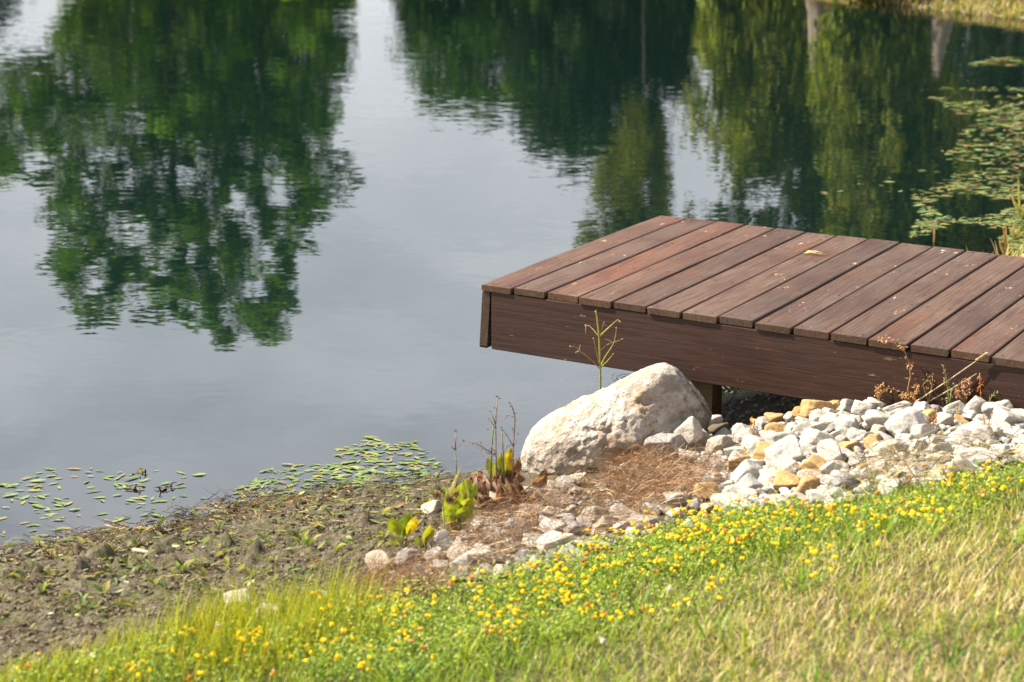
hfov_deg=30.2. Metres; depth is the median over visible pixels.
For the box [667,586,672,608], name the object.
clover flower
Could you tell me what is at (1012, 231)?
reed clump
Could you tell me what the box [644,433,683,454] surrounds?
stone
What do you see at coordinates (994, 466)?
stone
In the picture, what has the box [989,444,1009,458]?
stone
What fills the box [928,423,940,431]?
stone
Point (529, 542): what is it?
stone
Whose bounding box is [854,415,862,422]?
stone
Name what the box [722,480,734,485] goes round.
stone
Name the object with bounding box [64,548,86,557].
rotten tuft
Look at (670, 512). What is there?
stone
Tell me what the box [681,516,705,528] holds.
stone
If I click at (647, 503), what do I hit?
stone
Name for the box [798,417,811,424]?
stone
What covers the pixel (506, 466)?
withered water plant
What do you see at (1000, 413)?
stone
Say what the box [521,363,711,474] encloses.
boulder
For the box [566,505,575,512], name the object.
stone
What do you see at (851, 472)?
stone
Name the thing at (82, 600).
mud sprout
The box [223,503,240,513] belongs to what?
rotten tuft
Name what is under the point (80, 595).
mud sprout
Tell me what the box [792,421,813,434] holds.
stone
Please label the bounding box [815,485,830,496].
stone
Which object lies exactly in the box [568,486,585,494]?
stone
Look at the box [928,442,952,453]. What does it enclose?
stone
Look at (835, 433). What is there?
stone
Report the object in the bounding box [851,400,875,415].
stone
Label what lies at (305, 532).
mud sprout
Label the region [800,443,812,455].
stone
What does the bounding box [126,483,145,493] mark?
rotten tuft
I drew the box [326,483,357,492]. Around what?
rotten tuft
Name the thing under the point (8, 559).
rotten tuft
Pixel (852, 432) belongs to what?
stone
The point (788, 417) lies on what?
stone
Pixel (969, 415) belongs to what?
stone
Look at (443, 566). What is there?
stone
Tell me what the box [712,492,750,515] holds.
stone
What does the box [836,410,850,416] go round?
stone
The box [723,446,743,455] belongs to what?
stone
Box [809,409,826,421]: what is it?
stone
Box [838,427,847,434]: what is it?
stone
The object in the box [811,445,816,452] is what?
stone
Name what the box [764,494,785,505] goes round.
stone
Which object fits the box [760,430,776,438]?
stone
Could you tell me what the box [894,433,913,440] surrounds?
stone
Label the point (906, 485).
stone
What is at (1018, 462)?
stone
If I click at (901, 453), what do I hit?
stone
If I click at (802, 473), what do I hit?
stone
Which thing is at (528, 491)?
stone
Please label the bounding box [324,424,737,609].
matted brown stems
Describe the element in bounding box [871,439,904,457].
stone
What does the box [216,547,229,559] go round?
mud sprout
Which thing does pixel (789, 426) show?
stone
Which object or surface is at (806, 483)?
stone
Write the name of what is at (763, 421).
stone
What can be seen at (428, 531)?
broadleaf plant
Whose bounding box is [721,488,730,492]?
stone
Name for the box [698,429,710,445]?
stone
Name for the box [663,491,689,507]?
stone
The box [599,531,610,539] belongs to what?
stone
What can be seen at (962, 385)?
dried weed
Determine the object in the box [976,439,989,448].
stone
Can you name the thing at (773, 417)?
stone
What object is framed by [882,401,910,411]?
stone
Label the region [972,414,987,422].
stone
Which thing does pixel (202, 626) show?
tall grass
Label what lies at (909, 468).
twig
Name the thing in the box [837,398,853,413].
stone
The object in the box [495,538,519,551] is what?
stone
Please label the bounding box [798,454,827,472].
stone
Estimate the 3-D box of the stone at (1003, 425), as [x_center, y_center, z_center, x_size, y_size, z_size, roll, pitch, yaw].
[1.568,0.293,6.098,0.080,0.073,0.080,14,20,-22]
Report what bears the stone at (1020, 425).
on the mud bank at (162, 544)
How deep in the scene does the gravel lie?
6.12 m
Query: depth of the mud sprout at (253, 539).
5.96 m
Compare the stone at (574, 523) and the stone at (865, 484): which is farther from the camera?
the stone at (574, 523)
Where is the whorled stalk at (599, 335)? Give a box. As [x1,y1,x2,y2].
[569,310,622,389]
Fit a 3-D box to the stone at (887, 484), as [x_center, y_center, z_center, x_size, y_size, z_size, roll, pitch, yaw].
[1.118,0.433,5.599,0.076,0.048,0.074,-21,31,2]
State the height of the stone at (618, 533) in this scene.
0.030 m
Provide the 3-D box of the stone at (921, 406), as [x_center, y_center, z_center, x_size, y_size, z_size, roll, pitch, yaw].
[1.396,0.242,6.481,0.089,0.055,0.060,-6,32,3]
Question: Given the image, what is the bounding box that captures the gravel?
[422,392,1019,576]
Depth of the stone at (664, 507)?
5.92 m
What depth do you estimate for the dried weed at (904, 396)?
6.56 m
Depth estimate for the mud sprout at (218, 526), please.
6.20 m
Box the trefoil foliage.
[4,454,1023,681]
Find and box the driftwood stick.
[132,548,159,558]
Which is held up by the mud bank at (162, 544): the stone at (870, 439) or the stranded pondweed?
the stone at (870, 439)
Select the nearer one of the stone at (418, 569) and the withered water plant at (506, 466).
the stone at (418, 569)
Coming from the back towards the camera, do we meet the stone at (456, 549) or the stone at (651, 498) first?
the stone at (651, 498)
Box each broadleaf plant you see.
[388,512,417,546]
[414,525,433,552]
[441,478,477,537]
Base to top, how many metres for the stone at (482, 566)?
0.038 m
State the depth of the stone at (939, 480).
5.58 m
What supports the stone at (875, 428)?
on the mud bank at (162, 544)
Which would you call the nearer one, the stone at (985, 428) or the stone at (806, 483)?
the stone at (806, 483)
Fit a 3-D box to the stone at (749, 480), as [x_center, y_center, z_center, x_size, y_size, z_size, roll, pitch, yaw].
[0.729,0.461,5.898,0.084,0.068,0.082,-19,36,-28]
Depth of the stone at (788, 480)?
5.83 m
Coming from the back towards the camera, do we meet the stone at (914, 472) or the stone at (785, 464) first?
the stone at (785, 464)
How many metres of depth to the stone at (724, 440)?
6.53 m
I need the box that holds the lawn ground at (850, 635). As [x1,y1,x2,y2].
[3,470,1023,681]
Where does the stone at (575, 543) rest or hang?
on the mud bank at (162, 544)
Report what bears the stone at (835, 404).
on the mud bank at (162, 544)
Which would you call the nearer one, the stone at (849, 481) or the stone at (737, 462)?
the stone at (849, 481)
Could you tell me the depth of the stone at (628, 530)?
5.74 m
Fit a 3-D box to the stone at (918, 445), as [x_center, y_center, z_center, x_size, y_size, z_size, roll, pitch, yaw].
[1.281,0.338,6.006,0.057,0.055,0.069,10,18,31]
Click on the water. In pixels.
(238, 236)
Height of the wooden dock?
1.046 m
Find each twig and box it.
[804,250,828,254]
[894,447,922,489]
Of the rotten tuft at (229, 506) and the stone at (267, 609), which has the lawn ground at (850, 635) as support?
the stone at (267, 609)
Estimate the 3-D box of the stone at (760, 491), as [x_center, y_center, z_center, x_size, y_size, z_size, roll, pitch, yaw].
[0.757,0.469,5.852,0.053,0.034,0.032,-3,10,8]
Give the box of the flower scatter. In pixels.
[16,464,1012,680]
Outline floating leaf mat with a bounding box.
[907,57,1023,251]
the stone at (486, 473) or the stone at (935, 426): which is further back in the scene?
the stone at (486, 473)
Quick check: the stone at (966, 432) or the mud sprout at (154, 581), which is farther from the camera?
the stone at (966, 432)
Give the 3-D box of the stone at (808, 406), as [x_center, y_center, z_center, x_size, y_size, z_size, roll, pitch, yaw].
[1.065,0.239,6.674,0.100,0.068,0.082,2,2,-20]
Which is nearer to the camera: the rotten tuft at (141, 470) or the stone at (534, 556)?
the stone at (534, 556)
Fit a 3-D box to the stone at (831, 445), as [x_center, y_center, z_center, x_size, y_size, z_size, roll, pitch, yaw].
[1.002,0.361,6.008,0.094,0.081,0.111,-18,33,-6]
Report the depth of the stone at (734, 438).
6.63 m
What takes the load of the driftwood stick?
on the mud bank at (162, 544)
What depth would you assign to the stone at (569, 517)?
5.91 m
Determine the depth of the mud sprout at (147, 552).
5.85 m
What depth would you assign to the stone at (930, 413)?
6.35 m
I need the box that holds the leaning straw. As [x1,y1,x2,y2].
[911,352,988,404]
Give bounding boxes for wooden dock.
[480,216,1023,414]
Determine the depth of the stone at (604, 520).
5.81 m
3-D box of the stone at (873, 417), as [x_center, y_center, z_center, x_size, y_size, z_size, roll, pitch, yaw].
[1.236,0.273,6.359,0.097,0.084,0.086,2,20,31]
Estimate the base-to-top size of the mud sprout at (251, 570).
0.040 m
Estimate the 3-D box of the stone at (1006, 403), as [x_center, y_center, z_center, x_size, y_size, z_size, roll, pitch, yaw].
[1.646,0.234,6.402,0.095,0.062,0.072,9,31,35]
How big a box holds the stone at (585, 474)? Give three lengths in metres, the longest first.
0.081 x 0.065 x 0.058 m
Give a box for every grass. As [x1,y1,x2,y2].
[0,540,412,681]
[809,420,1023,499]
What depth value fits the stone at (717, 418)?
6.99 m
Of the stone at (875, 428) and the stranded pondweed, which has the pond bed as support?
the stranded pondweed
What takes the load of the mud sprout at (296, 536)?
on the mud bank at (162, 544)
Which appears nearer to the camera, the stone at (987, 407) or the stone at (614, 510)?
the stone at (614, 510)
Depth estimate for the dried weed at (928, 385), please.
6.55 m
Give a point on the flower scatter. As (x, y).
(713, 561)
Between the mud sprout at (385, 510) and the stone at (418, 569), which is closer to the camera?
the stone at (418, 569)
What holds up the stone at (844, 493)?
on the mud bank at (162, 544)
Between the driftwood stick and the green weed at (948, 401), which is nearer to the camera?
the driftwood stick
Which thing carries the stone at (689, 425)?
on the stone
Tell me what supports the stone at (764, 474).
on the mud bank at (162, 544)
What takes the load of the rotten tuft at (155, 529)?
on the mud bank at (162, 544)
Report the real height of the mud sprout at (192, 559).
0.040 m
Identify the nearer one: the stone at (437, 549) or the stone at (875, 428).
the stone at (437, 549)
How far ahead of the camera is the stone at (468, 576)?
5.35 m
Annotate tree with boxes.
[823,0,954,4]
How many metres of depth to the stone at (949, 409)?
6.42 m
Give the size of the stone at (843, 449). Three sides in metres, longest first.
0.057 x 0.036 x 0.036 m
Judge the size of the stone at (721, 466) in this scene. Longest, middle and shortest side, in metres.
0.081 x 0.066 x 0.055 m
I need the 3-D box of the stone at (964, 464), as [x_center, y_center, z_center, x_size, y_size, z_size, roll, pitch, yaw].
[1.354,0.386,5.669,0.105,0.076,0.084,24,5,15]
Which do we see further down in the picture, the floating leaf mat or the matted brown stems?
the matted brown stems
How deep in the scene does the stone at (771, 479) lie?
5.92 m
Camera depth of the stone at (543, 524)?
5.83 m
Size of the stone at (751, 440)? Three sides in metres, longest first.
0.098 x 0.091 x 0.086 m
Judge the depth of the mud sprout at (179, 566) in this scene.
5.67 m
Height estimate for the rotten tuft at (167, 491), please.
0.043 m
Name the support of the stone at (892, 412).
on the mud bank at (162, 544)
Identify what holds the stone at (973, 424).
on the mud bank at (162, 544)
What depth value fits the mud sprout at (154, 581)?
5.53 m
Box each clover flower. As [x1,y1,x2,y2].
[600,638,605,658]
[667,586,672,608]
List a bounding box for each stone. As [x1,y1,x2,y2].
[224,588,250,602]
[255,603,278,621]
[365,549,390,572]
[394,547,421,566]
[408,564,431,577]
[421,500,441,514]
[422,546,446,564]
[430,529,453,550]
[433,559,447,568]
[446,542,467,561]
[449,553,472,569]
[451,573,479,581]
[456,528,477,541]
[468,543,497,563]
[471,469,497,478]
[471,517,492,530]
[476,563,491,574]
[482,525,502,541]
[489,491,513,510]
[492,564,513,577]
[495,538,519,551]
[501,530,514,538]
[503,517,530,534]
[514,549,537,562]
[517,503,544,517]
[522,533,540,548]
[523,486,532,497]
[523,564,539,573]
[529,555,543,563]
[537,531,574,554]
[538,518,566,533]
[541,506,567,516]
[544,489,572,504]
[544,548,558,559]
[547,480,557,488]
[555,475,576,492]
[555,513,574,519]
[559,543,588,560]
[560,515,574,525]
[562,521,582,537]
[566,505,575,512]
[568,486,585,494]
[571,472,589,487]
[571,539,610,551]
[575,517,591,527]
[579,506,606,520]
[591,515,615,533]
[593,482,608,493]
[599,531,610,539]
[610,503,640,520]
[610,532,622,539]
[612,521,629,532]
[618,461,641,479]
[624,479,648,497]
[625,515,657,529]
[625,527,641,537]
[638,492,664,506]
[641,501,661,514]
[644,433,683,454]
[659,504,671,513]
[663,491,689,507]
[666,507,683,519]
[674,416,702,444]
[679,449,699,465]
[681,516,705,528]
[685,498,701,514]
[686,442,705,452]
[693,482,719,498]
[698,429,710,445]
[699,503,713,512]
[703,470,721,482]
[705,435,733,453]
[706,414,723,434]
[707,422,729,434]
[708,459,726,472]
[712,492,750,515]
[713,427,731,436]
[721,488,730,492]
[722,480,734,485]
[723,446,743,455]
[727,435,738,443]
[728,455,750,472]
[730,459,763,482]
[730,473,762,494]
[732,423,749,434]
[737,427,759,445]
[738,487,757,499]
[741,434,765,454]
[750,458,764,465]
[752,441,772,459]
[754,488,765,494]
[755,417,768,426]
[758,467,776,480]
[759,481,772,487]
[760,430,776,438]
[763,422,786,432]
[764,412,783,422]
[764,431,794,442]
[764,435,803,467]
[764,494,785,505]
[766,477,774,482]
[771,457,800,473]
[773,470,799,491]
[780,498,794,507]
[783,411,795,422]
[785,422,796,430]
[785,492,805,507]
[791,406,804,417]
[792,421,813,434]
[794,476,820,494]
[797,469,821,479]
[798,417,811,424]
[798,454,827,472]
[799,399,832,417]
[799,428,834,445]
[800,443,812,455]
[804,492,823,508]
[806,489,818,495]
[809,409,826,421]
[810,422,828,430]
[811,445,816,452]
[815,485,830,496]
[817,439,842,461]
[817,474,834,484]
[819,412,837,423]
[819,460,842,474]
[822,407,837,413]
[822,495,838,507]
[826,487,843,498]
[827,422,835,432]
[829,400,840,409]
[830,430,839,436]
[830,472,859,491]
[834,415,859,429]
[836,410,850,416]
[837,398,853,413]
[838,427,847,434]
[838,441,861,451]
[840,447,849,452]
[843,492,859,499]
[845,427,862,440]
[845,451,867,460]
[848,452,864,467]
[849,470,860,478]
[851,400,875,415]
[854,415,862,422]
[857,481,874,497]
[859,432,872,440]
[860,467,875,481]
[863,433,881,449]
[864,409,890,430]
[866,455,881,465]
[867,397,886,408]
[869,459,888,474]
[870,424,888,434]
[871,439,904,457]
[875,472,892,482]
[877,431,893,439]
[878,478,901,495]
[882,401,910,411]
[884,407,928,437]
[888,466,916,477]
[889,407,903,414]
[891,452,907,459]
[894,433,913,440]
[900,478,911,489]
[903,461,933,469]
[906,468,924,478]
[908,439,927,452]
[910,424,935,438]
[912,401,930,411]
[919,475,949,489]
[922,409,936,422]
[925,451,950,463]
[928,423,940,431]
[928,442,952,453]
[928,464,947,475]
[930,404,941,411]
[930,434,944,443]
[934,414,951,425]
[943,400,965,416]
[945,454,979,479]
[947,426,957,432]
[949,435,966,445]
[953,428,971,438]
[953,443,976,455]
[954,414,968,424]
[956,419,985,430]
[963,395,986,413]
[963,410,978,420]
[963,447,998,466]
[970,425,996,441]
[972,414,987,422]
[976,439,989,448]
[981,402,1010,418]
[986,439,999,444]
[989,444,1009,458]
[990,464,1000,470]
[991,406,1023,424]
[991,420,1012,436]
[995,400,1013,408]
[1000,455,1015,465]
[1003,428,1023,438]
[1010,409,1023,415]
[1011,422,1023,428]
[1011,436,1023,444]
[1014,454,1023,463]
[1016,444,1023,459]
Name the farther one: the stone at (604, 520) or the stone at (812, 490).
the stone at (604, 520)
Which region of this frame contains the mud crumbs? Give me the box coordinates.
[0,479,458,673]
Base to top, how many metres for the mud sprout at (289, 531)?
0.037 m
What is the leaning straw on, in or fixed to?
on the mud bank at (162, 544)
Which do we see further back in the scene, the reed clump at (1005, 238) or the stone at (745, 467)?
the reed clump at (1005, 238)
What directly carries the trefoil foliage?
on the lawn ground at (850, 635)
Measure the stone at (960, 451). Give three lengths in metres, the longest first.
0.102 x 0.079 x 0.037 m
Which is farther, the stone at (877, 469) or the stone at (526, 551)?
the stone at (877, 469)
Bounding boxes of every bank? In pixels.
[0,390,1023,677]
[867,0,1023,256]
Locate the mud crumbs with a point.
(104, 612)
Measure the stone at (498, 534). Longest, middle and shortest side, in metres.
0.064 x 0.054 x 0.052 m
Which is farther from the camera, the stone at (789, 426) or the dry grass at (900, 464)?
the stone at (789, 426)
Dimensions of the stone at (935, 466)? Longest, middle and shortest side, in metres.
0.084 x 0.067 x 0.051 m
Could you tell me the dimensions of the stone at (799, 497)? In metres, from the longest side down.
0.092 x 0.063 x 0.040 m
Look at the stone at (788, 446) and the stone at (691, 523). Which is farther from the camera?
the stone at (788, 446)
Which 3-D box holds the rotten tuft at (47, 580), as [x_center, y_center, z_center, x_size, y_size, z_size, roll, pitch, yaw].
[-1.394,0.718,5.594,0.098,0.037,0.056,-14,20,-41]
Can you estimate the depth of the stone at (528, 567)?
5.42 m
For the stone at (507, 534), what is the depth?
5.80 m
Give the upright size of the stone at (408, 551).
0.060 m
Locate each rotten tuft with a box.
[0,556,18,564]
[9,565,31,576]
[28,577,54,588]
[39,548,62,559]
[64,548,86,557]
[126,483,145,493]
[127,537,152,547]
[132,468,145,477]
[150,525,166,533]
[154,482,175,494]
[179,534,202,547]
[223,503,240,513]
[246,502,264,508]
[321,488,337,498]
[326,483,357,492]
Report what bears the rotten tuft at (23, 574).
on the mud bank at (162, 544)
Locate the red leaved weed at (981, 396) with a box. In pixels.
[977,373,983,397]
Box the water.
[0,0,1023,514]
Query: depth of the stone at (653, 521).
5.81 m
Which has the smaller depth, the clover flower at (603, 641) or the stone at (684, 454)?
the clover flower at (603, 641)
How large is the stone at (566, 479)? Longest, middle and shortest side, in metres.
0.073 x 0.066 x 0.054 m
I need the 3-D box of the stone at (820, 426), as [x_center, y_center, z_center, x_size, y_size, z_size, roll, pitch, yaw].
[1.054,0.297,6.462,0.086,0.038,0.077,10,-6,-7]
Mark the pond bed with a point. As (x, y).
(466, 456)
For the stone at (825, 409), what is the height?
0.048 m
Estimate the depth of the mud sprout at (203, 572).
5.59 m
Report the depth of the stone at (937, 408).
6.49 m
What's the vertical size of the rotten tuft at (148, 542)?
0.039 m
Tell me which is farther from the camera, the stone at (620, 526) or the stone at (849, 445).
the stone at (849, 445)
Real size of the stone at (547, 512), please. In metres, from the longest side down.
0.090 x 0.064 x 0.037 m
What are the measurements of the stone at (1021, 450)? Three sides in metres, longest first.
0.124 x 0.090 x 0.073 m
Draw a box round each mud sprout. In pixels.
[13,573,29,582]
[37,581,50,593]
[78,592,88,598]
[78,598,85,605]
[88,580,109,594]
[112,599,121,609]
[119,564,141,577]
[124,599,133,610]
[129,549,154,560]
[145,559,158,571]
[145,575,162,584]
[175,560,191,573]
[176,557,198,570]
[191,561,200,570]
[194,567,206,579]
[212,520,225,531]
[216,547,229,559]
[223,557,228,566]
[243,536,257,545]
[246,567,254,576]
[258,564,271,575]
[284,526,309,533]
[291,530,304,544]
[301,529,309,541]
[303,534,321,546]
[325,509,342,516]
[334,543,344,551]
[375,540,383,549]
[376,530,388,538]
[381,507,392,514]
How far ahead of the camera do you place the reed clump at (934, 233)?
10.68 m
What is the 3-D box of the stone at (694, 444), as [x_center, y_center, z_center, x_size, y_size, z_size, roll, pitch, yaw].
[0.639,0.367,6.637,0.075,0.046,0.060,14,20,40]
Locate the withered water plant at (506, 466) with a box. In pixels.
[463,395,547,511]
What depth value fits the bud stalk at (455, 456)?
6.37 m
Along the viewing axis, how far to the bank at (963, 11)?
23.76 m
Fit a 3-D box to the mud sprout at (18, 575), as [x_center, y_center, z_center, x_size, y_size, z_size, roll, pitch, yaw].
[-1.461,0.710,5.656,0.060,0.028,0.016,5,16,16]
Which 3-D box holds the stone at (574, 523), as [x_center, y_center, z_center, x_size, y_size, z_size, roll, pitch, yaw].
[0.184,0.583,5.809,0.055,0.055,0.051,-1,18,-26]
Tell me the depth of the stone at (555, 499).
6.25 m
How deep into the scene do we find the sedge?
5.68 m
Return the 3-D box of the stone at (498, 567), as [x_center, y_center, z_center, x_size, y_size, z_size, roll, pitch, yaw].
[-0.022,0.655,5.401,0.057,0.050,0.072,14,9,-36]
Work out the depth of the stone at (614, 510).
5.92 m
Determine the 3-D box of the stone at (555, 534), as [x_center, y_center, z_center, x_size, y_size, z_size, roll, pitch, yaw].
[0.124,0.607,5.649,0.126,0.065,0.077,-15,21,-43]
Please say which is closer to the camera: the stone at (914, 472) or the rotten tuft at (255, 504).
the stone at (914, 472)
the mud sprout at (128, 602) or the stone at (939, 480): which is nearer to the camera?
the mud sprout at (128, 602)
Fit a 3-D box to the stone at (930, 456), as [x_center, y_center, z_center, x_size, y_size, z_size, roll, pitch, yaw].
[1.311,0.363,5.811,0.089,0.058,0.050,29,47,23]
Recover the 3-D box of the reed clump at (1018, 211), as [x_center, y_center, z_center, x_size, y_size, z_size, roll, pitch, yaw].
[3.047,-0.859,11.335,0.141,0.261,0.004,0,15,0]
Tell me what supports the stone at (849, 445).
on the mud bank at (162, 544)
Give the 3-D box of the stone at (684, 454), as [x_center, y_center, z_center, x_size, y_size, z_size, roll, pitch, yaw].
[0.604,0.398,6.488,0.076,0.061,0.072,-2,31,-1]
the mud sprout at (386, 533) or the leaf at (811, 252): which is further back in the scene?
the leaf at (811, 252)
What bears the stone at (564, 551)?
on the mud bank at (162, 544)
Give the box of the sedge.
[428,465,461,532]
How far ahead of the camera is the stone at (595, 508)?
5.95 m
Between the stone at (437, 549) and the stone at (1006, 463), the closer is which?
the stone at (437, 549)
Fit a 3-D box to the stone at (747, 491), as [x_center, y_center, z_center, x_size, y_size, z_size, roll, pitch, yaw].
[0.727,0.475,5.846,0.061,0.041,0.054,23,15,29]
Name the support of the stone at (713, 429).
on the mud bank at (162, 544)
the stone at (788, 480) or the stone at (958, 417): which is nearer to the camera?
the stone at (788, 480)
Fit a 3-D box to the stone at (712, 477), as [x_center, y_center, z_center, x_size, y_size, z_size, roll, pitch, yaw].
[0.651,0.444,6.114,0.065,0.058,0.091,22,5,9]
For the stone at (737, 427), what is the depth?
6.86 m
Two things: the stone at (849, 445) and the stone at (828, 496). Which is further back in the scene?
the stone at (849, 445)
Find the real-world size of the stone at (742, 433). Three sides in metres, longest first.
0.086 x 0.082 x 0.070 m
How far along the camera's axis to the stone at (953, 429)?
6.20 m
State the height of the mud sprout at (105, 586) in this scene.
0.054 m
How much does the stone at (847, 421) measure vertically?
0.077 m
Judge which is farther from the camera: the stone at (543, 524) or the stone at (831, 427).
the stone at (831, 427)
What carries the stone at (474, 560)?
on the mud bank at (162, 544)
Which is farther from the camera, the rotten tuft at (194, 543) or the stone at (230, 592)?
the rotten tuft at (194, 543)
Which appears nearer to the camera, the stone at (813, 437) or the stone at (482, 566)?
the stone at (482, 566)
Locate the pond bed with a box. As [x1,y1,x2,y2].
[0,0,1023,545]
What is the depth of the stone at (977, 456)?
5.75 m
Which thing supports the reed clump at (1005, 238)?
in the water
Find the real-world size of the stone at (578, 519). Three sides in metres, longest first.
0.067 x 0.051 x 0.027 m
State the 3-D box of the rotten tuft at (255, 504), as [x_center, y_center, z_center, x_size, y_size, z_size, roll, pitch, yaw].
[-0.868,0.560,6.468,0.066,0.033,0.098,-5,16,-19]
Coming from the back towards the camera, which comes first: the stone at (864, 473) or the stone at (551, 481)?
the stone at (551, 481)
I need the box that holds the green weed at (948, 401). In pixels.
[941,364,956,403]
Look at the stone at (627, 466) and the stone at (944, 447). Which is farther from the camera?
the stone at (627, 466)
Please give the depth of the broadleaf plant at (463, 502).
5.85 m
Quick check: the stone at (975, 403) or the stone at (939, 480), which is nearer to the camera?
the stone at (939, 480)
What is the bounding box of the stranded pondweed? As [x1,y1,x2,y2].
[0,437,450,628]
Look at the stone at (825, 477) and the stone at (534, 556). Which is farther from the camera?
the stone at (825, 477)
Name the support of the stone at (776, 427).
on the mud bank at (162, 544)
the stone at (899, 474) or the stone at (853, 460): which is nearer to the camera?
the stone at (899, 474)
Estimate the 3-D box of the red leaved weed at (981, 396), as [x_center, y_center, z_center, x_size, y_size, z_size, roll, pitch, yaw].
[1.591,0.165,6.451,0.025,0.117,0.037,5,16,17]
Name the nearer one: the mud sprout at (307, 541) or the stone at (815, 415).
the mud sprout at (307, 541)
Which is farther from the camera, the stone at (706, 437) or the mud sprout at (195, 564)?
the stone at (706, 437)
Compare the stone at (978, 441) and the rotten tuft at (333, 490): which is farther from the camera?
the rotten tuft at (333, 490)
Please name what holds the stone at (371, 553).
on the mud bank at (162, 544)
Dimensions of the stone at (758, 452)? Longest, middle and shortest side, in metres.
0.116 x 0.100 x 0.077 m
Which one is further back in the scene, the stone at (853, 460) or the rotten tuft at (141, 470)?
the rotten tuft at (141, 470)
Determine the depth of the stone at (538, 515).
6.06 m
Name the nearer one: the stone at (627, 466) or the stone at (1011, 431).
the stone at (1011, 431)
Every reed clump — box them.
[933,223,934,242]
[999,225,1006,254]
[1009,218,1023,238]
[1011,179,1023,216]
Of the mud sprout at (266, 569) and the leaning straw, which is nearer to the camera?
the mud sprout at (266, 569)
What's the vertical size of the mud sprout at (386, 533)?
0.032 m
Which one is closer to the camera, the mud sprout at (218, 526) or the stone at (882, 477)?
the stone at (882, 477)
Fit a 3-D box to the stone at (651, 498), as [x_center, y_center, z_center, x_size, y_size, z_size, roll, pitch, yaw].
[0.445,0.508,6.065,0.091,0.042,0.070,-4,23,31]
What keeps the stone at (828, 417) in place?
on the mud bank at (162, 544)
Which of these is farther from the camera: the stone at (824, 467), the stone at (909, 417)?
the stone at (909, 417)
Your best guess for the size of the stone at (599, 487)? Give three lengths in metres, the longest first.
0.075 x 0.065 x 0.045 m
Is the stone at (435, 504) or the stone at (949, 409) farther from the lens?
the stone at (949, 409)
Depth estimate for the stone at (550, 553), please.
5.55 m
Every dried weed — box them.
[874,382,896,400]
[877,335,919,403]
[920,373,934,402]
[954,378,972,403]
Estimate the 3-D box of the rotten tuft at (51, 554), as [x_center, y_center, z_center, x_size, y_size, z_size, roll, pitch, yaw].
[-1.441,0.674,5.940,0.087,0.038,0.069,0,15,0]
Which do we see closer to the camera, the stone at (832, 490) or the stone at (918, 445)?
the stone at (832, 490)
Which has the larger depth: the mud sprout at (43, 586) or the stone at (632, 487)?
the stone at (632, 487)
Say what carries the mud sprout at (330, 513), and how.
on the mud bank at (162, 544)
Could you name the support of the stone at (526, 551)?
on the mud bank at (162, 544)
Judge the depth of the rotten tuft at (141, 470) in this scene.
6.88 m
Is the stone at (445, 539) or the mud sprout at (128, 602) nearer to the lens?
the mud sprout at (128, 602)
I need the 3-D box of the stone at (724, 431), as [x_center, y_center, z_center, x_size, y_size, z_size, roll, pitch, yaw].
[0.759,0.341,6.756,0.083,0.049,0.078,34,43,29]
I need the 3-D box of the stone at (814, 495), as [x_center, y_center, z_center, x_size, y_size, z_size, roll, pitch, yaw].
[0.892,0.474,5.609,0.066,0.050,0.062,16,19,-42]
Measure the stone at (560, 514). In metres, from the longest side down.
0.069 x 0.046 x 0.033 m
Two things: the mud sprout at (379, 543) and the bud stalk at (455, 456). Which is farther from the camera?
the bud stalk at (455, 456)
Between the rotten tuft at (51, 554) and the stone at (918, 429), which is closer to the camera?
the rotten tuft at (51, 554)
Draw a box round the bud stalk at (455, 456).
[450,430,462,487]
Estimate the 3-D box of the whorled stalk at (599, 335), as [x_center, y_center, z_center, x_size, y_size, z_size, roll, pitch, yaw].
[0.313,0.092,7.075,0.202,0.434,0.108,0,15,0]
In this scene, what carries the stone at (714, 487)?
on the mud bank at (162, 544)
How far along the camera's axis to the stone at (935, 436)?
6.08 m

